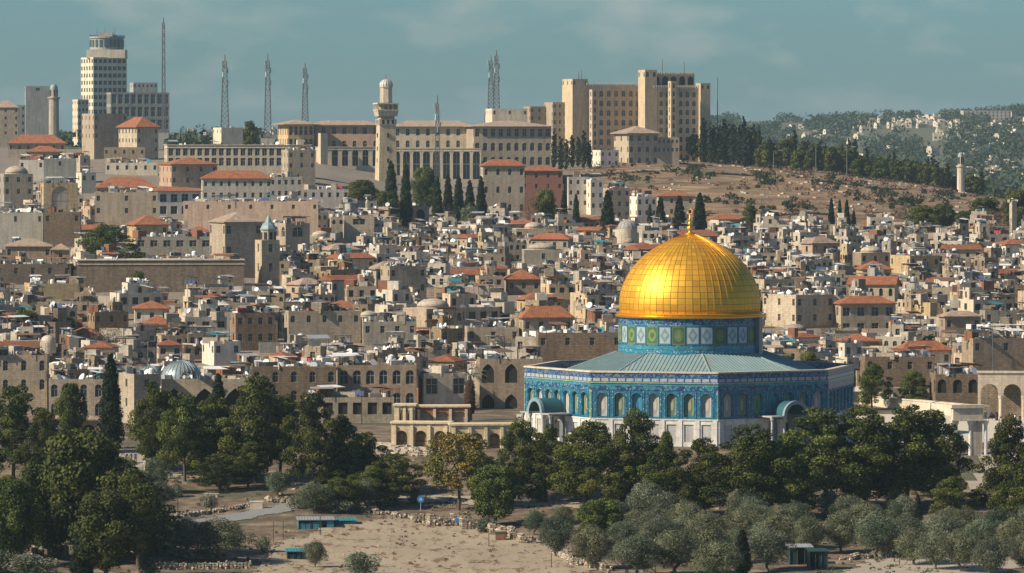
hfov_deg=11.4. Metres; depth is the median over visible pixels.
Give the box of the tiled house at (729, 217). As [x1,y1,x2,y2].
[706,213,746,226]
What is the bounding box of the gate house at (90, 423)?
[53,413,100,432]
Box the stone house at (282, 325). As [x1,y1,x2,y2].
[281,314,283,337]
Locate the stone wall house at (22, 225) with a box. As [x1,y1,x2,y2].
[0,212,43,244]
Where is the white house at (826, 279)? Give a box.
[806,276,844,286]
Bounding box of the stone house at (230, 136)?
[213,128,242,144]
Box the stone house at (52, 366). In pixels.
[49,364,64,377]
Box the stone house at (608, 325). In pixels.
[600,322,615,330]
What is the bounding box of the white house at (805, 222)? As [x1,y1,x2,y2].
[790,216,829,234]
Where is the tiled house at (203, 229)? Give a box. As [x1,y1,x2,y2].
[186,226,209,235]
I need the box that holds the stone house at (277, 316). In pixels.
[274,311,281,336]
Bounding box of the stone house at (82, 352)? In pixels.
[69,347,84,361]
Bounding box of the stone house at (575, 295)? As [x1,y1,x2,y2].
[570,280,619,314]
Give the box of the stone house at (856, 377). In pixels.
[854,370,859,386]
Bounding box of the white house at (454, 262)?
[449,259,477,268]
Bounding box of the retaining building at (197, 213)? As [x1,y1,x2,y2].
[183,201,317,235]
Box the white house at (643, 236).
[639,223,666,242]
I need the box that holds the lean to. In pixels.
[805,548,828,569]
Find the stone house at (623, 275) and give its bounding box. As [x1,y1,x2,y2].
[589,269,624,282]
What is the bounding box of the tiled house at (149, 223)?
[125,214,169,243]
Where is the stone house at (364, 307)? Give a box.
[353,304,374,312]
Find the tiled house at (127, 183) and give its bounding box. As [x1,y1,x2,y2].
[94,177,156,191]
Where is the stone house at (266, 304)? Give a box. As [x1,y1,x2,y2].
[250,303,269,309]
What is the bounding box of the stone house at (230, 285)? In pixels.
[221,282,233,289]
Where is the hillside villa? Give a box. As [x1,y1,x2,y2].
[609,126,678,164]
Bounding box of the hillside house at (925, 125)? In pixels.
[920,123,928,127]
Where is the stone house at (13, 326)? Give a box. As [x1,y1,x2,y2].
[0,323,40,340]
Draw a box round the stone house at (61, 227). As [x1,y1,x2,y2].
[44,211,80,246]
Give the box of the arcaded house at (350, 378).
[337,362,416,402]
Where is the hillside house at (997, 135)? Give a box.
[994,133,1001,140]
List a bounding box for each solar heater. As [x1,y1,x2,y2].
[459,353,467,358]
[487,352,496,358]
[814,290,821,294]
[862,241,869,245]
[927,324,936,330]
[983,273,991,278]
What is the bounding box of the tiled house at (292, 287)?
[284,278,328,298]
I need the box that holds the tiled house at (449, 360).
[428,354,466,370]
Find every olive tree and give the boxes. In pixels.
[140,457,172,483]
[150,479,175,506]
[163,516,198,550]
[177,516,256,561]
[264,470,290,495]
[294,481,336,513]
[301,539,327,566]
[356,477,381,506]
[522,509,547,534]
[538,514,575,555]
[552,504,576,525]
[568,524,614,561]
[604,499,630,521]
[605,520,640,547]
[605,534,666,572]
[623,510,648,524]
[625,477,671,511]
[627,511,673,536]
[634,517,668,549]
[644,500,675,528]
[649,526,699,572]
[658,491,686,507]
[666,499,705,524]
[666,515,694,533]
[667,509,699,526]
[678,521,732,562]
[684,509,727,536]
[688,537,744,572]
[719,506,766,534]
[722,526,752,546]
[725,488,751,517]
[725,489,773,511]
[734,496,771,509]
[740,504,767,526]
[746,527,797,570]
[747,503,770,518]
[748,520,786,536]
[756,506,800,545]
[779,500,812,519]
[790,514,826,547]
[821,510,863,551]
[827,493,869,514]
[839,500,889,540]
[853,510,898,557]
[871,525,902,557]
[882,506,923,521]
[887,493,920,521]
[889,514,926,539]
[893,524,929,564]
[914,526,954,568]
[919,511,962,539]
[932,508,952,526]
[935,528,979,570]
[941,506,959,529]
[952,507,982,540]
[964,516,997,542]
[971,535,1013,572]
[979,506,1019,537]
[993,516,1023,559]
[1007,531,1023,568]
[1017,505,1023,520]
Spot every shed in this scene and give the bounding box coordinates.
[285,548,305,558]
[296,516,334,528]
[328,517,357,524]
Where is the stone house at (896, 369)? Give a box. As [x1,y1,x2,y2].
[860,355,934,392]
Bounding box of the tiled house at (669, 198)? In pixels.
[653,191,693,215]
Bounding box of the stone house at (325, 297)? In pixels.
[315,286,334,302]
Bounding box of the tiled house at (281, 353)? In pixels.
[263,351,297,363]
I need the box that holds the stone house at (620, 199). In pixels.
[603,188,629,218]
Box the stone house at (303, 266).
[290,256,309,272]
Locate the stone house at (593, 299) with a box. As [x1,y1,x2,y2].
[574,295,618,322]
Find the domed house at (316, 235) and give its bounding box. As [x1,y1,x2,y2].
[310,231,329,242]
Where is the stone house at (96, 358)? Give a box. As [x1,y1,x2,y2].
[84,356,103,371]
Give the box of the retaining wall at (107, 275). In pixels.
[76,258,244,292]
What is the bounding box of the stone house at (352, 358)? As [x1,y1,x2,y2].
[326,353,361,361]
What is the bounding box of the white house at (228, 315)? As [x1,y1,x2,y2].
[182,302,230,339]
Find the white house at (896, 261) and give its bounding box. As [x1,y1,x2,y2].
[890,255,939,273]
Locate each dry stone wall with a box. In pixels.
[27,543,68,558]
[149,543,211,558]
[153,560,250,569]
[170,502,249,517]
[264,495,412,519]
[413,512,516,539]
[516,532,535,542]
[549,548,612,570]
[839,549,923,559]
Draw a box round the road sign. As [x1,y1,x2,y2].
[417,496,423,510]
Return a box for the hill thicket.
[605,157,966,212]
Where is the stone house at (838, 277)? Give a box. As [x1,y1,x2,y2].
[832,273,847,297]
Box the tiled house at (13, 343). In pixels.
[0,341,39,348]
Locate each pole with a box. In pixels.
[361,390,361,423]
[717,78,717,160]
[992,330,992,370]
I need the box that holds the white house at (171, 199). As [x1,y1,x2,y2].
[150,186,201,215]
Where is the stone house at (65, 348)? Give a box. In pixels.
[62,344,68,360]
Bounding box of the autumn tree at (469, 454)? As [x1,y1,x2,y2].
[422,431,489,509]
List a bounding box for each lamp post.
[177,482,186,526]
[846,146,855,177]
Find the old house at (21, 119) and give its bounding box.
[17,105,24,135]
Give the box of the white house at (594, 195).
[586,179,602,214]
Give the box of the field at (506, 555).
[253,518,596,572]
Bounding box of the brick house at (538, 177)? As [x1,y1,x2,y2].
[525,165,563,214]
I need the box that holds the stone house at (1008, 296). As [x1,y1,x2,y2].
[1003,285,1014,302]
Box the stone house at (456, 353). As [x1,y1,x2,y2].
[452,349,478,357]
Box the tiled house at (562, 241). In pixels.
[529,233,574,252]
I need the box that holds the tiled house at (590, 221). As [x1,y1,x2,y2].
[580,217,599,226]
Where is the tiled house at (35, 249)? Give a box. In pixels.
[4,238,53,262]
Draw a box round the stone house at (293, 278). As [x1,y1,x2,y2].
[290,274,303,280]
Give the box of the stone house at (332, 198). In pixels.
[303,189,348,209]
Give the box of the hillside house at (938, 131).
[936,129,943,133]
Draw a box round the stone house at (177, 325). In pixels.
[168,322,210,342]
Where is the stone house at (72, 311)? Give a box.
[41,306,76,329]
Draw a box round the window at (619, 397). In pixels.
[615,393,623,415]
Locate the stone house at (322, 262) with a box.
[317,251,350,265]
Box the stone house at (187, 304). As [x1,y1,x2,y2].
[178,296,233,316]
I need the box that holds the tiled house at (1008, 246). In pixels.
[992,239,1023,255]
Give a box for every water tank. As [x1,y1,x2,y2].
[137,324,143,330]
[146,341,151,347]
[148,368,153,373]
[331,304,336,310]
[487,320,492,326]
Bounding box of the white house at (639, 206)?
[630,196,656,222]
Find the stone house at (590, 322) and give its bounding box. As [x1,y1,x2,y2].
[588,318,617,329]
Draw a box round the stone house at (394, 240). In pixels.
[385,237,398,245]
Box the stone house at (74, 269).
[70,259,76,275]
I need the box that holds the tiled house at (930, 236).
[911,233,933,243]
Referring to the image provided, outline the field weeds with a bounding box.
[272,516,579,572]
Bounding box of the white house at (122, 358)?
[99,353,141,374]
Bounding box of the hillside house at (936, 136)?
[933,133,942,140]
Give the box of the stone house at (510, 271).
[507,268,525,274]
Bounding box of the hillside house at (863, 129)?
[859,125,869,132]
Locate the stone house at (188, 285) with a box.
[186,284,202,289]
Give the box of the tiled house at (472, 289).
[465,286,505,298]
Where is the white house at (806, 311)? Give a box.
[763,293,833,327]
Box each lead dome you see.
[140,357,160,385]
[160,353,200,387]
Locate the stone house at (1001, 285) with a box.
[994,284,1003,291]
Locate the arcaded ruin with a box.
[390,403,516,448]
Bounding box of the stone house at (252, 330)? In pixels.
[231,312,274,350]
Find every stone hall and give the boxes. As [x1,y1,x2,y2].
[161,375,247,416]
[251,363,336,413]
[284,310,360,343]
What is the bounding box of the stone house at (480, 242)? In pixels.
[477,232,497,248]
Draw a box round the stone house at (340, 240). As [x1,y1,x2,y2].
[310,238,355,249]
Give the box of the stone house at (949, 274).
[947,272,955,276]
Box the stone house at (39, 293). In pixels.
[23,291,43,295]
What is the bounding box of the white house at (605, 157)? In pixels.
[592,150,618,165]
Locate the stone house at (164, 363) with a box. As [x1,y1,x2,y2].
[160,361,172,372]
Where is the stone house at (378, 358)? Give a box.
[368,352,381,361]
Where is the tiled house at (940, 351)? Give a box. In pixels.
[891,340,950,362]
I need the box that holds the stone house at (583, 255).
[571,250,613,268]
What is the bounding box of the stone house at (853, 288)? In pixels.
[850,286,867,295]
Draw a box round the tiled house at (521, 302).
[514,292,564,311]
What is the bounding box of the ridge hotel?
[523,59,709,161]
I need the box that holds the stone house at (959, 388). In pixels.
[929,372,977,403]
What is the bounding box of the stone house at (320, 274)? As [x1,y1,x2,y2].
[316,259,359,279]
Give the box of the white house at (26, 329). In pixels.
[10,326,49,362]
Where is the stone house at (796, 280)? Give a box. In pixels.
[773,276,804,285]
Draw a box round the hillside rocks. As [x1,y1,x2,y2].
[584,160,996,222]
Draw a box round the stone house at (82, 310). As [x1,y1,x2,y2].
[72,291,97,321]
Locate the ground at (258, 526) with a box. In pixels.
[0,116,1023,572]
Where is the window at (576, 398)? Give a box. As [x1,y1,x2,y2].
[575,393,577,413]
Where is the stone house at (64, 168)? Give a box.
[44,158,75,182]
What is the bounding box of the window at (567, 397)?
[566,392,568,412]
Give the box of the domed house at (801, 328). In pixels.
[776,324,813,336]
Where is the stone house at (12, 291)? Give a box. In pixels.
[0,279,14,298]
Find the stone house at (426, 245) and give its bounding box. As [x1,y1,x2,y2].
[405,233,434,252]
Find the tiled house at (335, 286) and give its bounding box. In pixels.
[318,275,357,301]
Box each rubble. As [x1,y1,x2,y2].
[135,457,984,572]
[363,442,449,456]
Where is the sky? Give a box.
[0,0,1023,132]
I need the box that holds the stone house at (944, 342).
[935,337,955,347]
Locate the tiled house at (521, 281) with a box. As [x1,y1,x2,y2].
[503,269,540,293]
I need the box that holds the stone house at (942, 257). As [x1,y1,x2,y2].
[928,253,946,261]
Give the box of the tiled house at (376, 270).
[366,261,393,288]
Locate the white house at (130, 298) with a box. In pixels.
[110,282,161,313]
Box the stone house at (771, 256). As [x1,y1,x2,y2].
[745,244,775,261]
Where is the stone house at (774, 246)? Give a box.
[753,245,791,249]
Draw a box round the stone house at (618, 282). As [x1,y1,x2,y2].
[609,280,622,284]
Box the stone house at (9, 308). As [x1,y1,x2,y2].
[0,304,20,312]
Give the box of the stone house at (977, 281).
[950,280,1002,299]
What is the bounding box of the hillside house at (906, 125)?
[902,123,911,127]
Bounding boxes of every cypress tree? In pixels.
[68,524,95,572]
[97,353,125,447]
[212,373,229,436]
[384,161,399,219]
[398,164,413,227]
[430,177,443,216]
[442,174,453,212]
[451,175,463,223]
[462,180,475,220]
[475,176,486,215]
[551,131,557,167]
[557,137,564,169]
[560,190,567,213]
[563,139,569,169]
[569,135,575,166]
[572,194,580,222]
[575,137,581,166]
[580,130,587,167]
[586,141,592,167]
[599,190,615,236]
[647,204,652,226]
[654,197,666,222]
[672,195,685,227]
[692,192,707,229]
[699,118,706,161]
[703,118,707,161]
[706,121,712,162]
[712,125,716,161]
[722,119,728,163]
[727,123,731,162]
[729,124,735,163]
[733,125,736,162]
[733,529,752,572]
[736,124,742,163]
[740,116,746,161]
[740,128,748,167]
[745,126,750,166]
[748,127,754,165]
[755,125,761,157]
[756,130,761,167]
[792,130,797,149]
[828,198,834,223]
[836,199,841,225]
[844,199,850,225]
[846,137,850,174]
[851,210,855,223]
[852,138,858,174]
[864,146,869,176]
[884,492,892,520]
[891,149,895,180]
[915,494,922,521]
[930,155,935,185]
[933,160,940,186]
[943,163,951,188]
[978,170,984,195]
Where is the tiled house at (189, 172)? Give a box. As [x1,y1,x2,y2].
[158,157,218,187]
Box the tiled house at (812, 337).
[797,333,822,346]
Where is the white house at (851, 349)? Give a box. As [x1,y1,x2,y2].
[833,343,862,367]
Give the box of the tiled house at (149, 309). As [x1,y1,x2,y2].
[132,300,170,322]
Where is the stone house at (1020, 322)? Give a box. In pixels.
[1017,320,1023,329]
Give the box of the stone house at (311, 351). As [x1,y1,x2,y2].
[299,346,351,384]
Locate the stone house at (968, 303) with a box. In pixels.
[958,287,1013,313]
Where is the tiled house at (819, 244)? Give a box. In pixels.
[799,236,839,262]
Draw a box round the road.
[192,503,318,525]
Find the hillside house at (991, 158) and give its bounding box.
[989,155,997,161]
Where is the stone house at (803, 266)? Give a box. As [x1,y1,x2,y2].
[796,261,813,276]
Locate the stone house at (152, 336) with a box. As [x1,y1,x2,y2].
[112,331,156,363]
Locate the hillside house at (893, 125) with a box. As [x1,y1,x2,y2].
[891,123,899,129]
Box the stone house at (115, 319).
[88,301,127,330]
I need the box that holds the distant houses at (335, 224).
[0,184,1023,256]
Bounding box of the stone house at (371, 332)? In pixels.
[361,320,415,345]
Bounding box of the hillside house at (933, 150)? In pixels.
[926,146,938,155]
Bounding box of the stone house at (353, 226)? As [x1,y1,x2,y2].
[343,215,373,241]
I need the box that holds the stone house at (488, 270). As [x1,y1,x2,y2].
[475,266,502,284]
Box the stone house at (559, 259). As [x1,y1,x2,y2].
[542,258,571,267]
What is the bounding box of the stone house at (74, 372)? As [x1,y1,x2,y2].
[59,358,87,376]
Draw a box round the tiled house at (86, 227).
[81,224,101,236]
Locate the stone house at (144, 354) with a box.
[132,347,154,364]
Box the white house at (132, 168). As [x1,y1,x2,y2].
[105,163,157,174]
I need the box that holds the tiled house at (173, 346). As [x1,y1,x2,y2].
[157,340,182,363]
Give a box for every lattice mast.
[158,18,168,148]
[221,54,228,127]
[261,53,274,144]
[302,64,308,121]
[434,95,444,193]
[484,56,493,122]
[493,50,499,108]
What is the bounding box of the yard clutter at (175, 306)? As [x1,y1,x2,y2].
[0,213,1008,401]
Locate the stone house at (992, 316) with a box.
[980,309,1022,327]
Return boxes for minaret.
[373,78,398,182]
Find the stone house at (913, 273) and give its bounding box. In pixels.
[898,270,922,289]
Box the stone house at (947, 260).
[942,258,965,274]
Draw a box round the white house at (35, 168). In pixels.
[19,160,43,180]
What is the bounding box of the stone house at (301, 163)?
[281,150,314,183]
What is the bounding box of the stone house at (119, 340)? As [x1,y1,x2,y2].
[118,335,157,342]
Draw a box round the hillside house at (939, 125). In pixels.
[936,122,943,127]
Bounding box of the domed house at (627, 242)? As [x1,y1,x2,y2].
[616,238,636,247]
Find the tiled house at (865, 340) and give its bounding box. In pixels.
[834,334,880,346]
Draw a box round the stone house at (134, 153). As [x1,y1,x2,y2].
[104,147,144,164]
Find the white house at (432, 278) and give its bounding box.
[426,263,454,287]
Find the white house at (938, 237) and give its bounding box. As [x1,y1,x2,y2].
[930,233,965,250]
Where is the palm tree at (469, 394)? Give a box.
[453,365,487,420]
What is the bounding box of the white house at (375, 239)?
[373,237,384,244]
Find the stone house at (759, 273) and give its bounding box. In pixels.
[753,272,763,278]
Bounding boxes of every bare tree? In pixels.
[90,324,120,342]
[516,197,539,219]
[817,321,843,335]
[887,205,911,221]
[972,210,1012,238]
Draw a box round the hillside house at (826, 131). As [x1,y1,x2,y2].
[823,129,830,133]
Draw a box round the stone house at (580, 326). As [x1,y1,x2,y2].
[573,323,586,329]
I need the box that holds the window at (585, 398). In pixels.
[584,393,586,414]
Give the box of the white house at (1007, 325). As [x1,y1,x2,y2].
[991,323,1011,330]
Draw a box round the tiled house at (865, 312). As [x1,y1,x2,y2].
[832,296,897,328]
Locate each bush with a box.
[0,549,16,572]
[0,554,59,572]
[138,556,162,572]
[169,483,183,496]
[199,493,218,509]
[254,536,270,552]
[286,495,308,509]
[318,499,354,513]
[341,551,381,572]
[351,496,365,510]
[406,491,420,502]
[460,202,477,221]
[470,517,497,531]
[535,484,544,501]
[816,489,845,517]
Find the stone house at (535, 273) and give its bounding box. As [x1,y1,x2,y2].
[529,272,543,276]
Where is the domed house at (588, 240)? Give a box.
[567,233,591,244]
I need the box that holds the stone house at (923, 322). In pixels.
[887,319,936,336]
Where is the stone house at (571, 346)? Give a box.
[536,331,617,362]
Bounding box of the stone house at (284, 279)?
[282,275,313,287]
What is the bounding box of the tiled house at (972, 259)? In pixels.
[971,254,982,261]
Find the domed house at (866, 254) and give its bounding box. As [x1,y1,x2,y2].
[853,246,889,266]
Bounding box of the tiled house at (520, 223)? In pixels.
[511,220,531,227]
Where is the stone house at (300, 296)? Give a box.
[283,289,314,309]
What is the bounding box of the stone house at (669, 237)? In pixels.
[652,235,678,243]
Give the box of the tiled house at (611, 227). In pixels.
[597,221,619,239]
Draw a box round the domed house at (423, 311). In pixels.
[403,298,462,330]
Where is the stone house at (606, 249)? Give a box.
[598,245,619,257]
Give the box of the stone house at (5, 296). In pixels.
[0,292,9,302]
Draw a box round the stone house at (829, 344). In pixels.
[819,340,834,355]
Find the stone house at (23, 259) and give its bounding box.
[16,256,27,262]
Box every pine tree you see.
[0,384,55,476]
[0,474,21,484]
[20,408,60,467]
[71,223,147,257]
[102,457,153,490]
[125,380,190,466]
[156,392,217,481]
[187,393,242,473]
[190,453,248,490]
[214,374,287,482]
[233,441,268,487]
[243,121,258,144]
[249,394,305,470]
[276,391,356,479]
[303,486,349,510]
[320,414,366,477]
[349,431,390,469]
[352,462,369,473]
[354,453,428,501]
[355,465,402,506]
[477,455,498,466]
[494,416,546,498]
[513,423,567,501]
[546,420,639,505]
[576,436,648,500]
[610,406,660,499]
[636,444,687,494]
[660,437,733,511]
[686,134,699,161]
[699,423,795,506]
[712,133,724,163]
[720,448,766,474]
[740,203,757,231]
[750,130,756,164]
[754,143,772,169]
[754,205,779,221]
[757,432,826,511]
[761,141,772,167]
[767,138,774,167]
[773,146,780,167]
[774,140,792,167]
[774,142,786,168]
[774,476,819,500]
[784,139,796,168]
[785,407,881,499]
[790,151,800,169]
[797,144,805,170]
[798,141,806,148]
[803,151,814,171]
[808,145,819,171]
[812,144,819,171]
[815,405,927,504]
[817,153,824,171]
[821,145,826,171]
[823,146,839,172]
[832,152,844,172]
[837,145,843,151]
[840,150,852,174]
[845,148,853,173]
[848,159,865,176]
[849,147,858,174]
[856,155,868,175]
[856,363,893,408]
[863,161,872,178]
[868,404,955,499]
[870,162,882,180]
[875,156,885,162]
[876,157,892,180]
[889,159,904,182]
[897,369,931,399]
[901,158,913,181]
[903,409,975,503]
[904,161,914,182]
[908,160,917,181]
[910,466,955,496]
[913,162,921,183]
[916,163,932,183]
[927,475,981,513]
[928,164,935,185]
[931,167,945,186]
[948,176,956,190]
[965,174,974,192]
[970,178,984,193]
[973,413,1023,519]
[991,453,1023,519]
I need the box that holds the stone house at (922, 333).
[916,330,935,340]
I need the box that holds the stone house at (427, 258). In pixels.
[423,254,447,260]
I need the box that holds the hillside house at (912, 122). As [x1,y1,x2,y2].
[906,119,916,125]
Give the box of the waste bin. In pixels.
[495,530,506,539]
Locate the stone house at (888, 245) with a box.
[882,241,902,254]
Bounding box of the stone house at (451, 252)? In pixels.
[427,243,454,260]
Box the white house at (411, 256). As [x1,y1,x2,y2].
[400,251,428,272]
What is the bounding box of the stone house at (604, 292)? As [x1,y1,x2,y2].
[575,289,615,306]
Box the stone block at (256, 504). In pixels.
[249,501,263,509]
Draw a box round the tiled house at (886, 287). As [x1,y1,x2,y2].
[846,276,900,306]
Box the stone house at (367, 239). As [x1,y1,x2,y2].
[351,236,372,250]
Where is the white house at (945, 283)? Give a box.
[934,279,991,286]
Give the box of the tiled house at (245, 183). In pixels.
[200,170,272,200]
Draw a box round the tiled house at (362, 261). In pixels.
[326,253,375,273]
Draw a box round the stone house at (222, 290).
[208,287,227,300]
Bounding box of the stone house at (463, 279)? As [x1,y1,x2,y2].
[434,276,465,288]
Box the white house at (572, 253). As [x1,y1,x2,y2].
[569,250,576,260]
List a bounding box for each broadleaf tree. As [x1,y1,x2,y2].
[0,479,43,556]
[8,310,38,321]
[19,463,79,551]
[26,427,139,544]
[52,383,89,434]
[67,316,76,329]
[67,489,150,572]
[87,468,180,565]
[128,271,144,279]
[155,509,173,531]
[306,478,327,486]
[320,462,364,483]
[323,478,362,510]
[346,179,379,200]
[372,191,399,214]
[410,166,436,206]
[467,464,527,525]
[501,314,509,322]
[531,189,558,222]
[573,499,625,538]
[656,430,675,481]
[673,477,712,512]
[799,351,820,361]
[903,205,938,224]
[931,203,957,227]
[954,210,970,222]
[968,198,1005,222]
[1000,189,1023,227]
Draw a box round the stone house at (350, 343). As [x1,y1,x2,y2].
[336,342,363,359]
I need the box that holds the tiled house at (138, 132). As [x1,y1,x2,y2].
[115,117,160,159]
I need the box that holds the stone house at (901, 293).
[898,281,916,298]
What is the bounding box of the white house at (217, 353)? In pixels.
[202,340,240,365]
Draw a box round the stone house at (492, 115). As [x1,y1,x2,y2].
[485,109,526,122]
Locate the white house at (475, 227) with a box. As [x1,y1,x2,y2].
[467,217,508,234]
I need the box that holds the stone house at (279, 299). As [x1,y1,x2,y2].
[270,293,290,311]
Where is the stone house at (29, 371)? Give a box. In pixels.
[0,353,48,415]
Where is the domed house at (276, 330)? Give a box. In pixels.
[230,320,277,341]
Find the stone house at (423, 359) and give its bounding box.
[402,356,428,387]
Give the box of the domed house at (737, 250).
[735,248,749,256]
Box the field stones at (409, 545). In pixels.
[267,520,574,572]
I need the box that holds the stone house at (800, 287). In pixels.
[796,285,811,290]
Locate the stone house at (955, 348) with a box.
[950,329,988,362]
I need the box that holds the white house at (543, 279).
[541,268,572,291]
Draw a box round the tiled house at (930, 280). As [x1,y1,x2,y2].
[924,277,957,284]
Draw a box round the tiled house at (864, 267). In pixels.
[854,261,893,275]
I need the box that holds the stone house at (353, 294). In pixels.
[345,274,376,303]
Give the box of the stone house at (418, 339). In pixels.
[414,335,446,359]
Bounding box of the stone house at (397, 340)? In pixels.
[388,337,410,353]
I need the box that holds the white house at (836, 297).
[816,287,844,300]
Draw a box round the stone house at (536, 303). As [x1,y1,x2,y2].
[510,299,553,326]
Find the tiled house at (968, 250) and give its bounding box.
[940,244,982,261]
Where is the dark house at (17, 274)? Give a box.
[0,263,71,284]
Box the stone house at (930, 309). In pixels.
[915,302,937,318]
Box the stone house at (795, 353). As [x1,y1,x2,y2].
[783,349,806,359]
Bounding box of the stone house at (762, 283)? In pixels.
[755,278,793,292]
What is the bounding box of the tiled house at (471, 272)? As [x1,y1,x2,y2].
[451,268,479,281]
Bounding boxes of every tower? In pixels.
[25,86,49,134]
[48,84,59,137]
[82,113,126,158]
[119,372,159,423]
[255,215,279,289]
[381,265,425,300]
[479,159,525,218]
[956,152,964,191]
[1009,201,1016,234]
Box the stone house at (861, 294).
[851,293,866,295]
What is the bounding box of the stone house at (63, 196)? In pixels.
[40,183,77,210]
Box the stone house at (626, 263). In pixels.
[619,261,630,277]
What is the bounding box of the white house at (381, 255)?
[369,245,399,262]
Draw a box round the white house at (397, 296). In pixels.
[375,289,416,312]
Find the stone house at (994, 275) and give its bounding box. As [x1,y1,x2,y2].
[983,268,1003,283]
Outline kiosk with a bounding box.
[787,543,813,564]
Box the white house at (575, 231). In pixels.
[566,229,592,238]
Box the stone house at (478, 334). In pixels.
[465,326,518,347]
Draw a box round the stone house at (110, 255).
[97,250,112,256]
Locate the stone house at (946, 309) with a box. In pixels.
[943,306,957,312]
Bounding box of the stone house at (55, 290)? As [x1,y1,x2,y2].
[24,282,85,299]
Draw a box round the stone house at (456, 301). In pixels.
[442,293,499,332]
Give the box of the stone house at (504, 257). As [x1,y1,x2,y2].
[479,246,511,267]
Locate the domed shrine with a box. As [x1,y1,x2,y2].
[520,209,854,446]
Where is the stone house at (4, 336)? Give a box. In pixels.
[1,333,37,340]
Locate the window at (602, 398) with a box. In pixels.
[598,393,606,415]
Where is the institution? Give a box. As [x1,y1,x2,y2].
[960,111,1010,119]
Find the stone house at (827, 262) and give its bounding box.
[817,259,832,269]
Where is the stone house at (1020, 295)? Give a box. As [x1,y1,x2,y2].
[1018,291,1023,308]
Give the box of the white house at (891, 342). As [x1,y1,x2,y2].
[882,324,919,352]
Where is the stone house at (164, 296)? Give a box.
[161,292,167,299]
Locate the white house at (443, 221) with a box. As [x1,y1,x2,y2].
[437,218,456,230]
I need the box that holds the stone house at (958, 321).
[936,311,983,336]
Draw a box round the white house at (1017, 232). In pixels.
[1008,230,1023,239]
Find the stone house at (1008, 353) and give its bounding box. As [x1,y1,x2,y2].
[962,337,1023,371]
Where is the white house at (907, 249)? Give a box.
[903,247,915,254]
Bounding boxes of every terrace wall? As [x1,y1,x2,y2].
[609,169,653,174]
[622,179,675,183]
[704,171,753,175]
[723,198,787,203]
[731,182,809,190]
[779,211,828,215]
[787,171,841,177]
[810,178,870,186]
[850,189,935,199]
[859,395,990,418]
[863,185,905,189]
[864,204,908,211]
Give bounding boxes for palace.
[271,120,554,178]
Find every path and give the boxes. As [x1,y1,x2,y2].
[106,450,197,477]
[360,495,582,507]
[845,554,1023,572]
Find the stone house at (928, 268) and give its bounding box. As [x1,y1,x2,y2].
[913,266,942,279]
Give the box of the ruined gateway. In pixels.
[948,404,988,455]
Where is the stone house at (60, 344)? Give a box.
[53,334,77,355]
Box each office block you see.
[106,92,168,132]
[130,82,157,91]
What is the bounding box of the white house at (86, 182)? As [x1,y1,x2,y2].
[76,172,95,192]
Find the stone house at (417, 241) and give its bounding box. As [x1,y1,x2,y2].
[396,237,424,252]
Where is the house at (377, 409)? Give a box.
[306,395,393,422]
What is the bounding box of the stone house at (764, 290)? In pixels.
[760,288,781,311]
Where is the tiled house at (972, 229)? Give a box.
[969,223,998,233]
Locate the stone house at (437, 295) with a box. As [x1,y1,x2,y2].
[434,282,462,299]
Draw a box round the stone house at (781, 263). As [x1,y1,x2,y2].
[774,250,786,266]
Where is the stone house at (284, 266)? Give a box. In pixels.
[280,260,293,281]
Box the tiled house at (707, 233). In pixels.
[667,230,718,242]
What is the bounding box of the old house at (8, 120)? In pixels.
[0,100,18,147]
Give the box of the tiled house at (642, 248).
[622,244,659,256]
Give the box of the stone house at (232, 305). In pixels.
[224,291,273,310]
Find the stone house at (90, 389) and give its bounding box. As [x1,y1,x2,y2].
[49,377,118,416]
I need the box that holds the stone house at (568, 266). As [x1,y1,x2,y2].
[539,263,576,291]
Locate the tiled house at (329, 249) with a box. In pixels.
[320,243,361,254]
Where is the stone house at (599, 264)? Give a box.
[588,261,603,274]
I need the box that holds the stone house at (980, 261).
[974,248,1000,269]
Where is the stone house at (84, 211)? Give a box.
[81,206,94,223]
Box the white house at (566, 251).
[564,249,594,256]
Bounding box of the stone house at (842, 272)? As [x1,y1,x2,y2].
[814,270,844,280]
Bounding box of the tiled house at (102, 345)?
[82,341,118,357]
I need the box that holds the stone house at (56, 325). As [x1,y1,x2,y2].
[31,308,71,342]
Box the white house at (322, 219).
[318,212,327,226]
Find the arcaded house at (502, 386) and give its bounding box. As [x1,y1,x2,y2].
[476,356,542,407]
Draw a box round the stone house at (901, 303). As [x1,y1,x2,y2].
[897,291,908,310]
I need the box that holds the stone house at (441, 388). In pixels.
[418,372,466,403]
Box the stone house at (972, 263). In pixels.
[946,254,973,266]
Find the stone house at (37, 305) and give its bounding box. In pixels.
[19,301,48,315]
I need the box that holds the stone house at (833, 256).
[824,253,836,268]
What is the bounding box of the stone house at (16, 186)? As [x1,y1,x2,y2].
[0,166,32,208]
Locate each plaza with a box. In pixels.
[516,414,1023,441]
[966,449,1015,488]
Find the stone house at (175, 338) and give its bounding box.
[156,334,182,347]
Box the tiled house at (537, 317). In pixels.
[516,306,574,335]
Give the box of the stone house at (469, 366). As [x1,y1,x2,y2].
[467,364,475,385]
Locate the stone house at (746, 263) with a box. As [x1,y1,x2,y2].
[742,261,752,268]
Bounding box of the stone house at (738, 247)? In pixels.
[721,245,752,249]
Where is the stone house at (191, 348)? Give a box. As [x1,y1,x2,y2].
[182,333,202,359]
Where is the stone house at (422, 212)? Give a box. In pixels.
[407,206,428,226]
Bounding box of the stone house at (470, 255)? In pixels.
[460,252,483,271]
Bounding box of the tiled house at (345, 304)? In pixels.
[328,300,352,309]
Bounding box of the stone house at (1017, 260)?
[1011,257,1020,268]
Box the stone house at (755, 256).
[743,255,780,266]
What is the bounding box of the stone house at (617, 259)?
[606,257,621,267]
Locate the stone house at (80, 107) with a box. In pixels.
[72,99,88,145]
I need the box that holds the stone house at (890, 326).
[886,322,903,334]

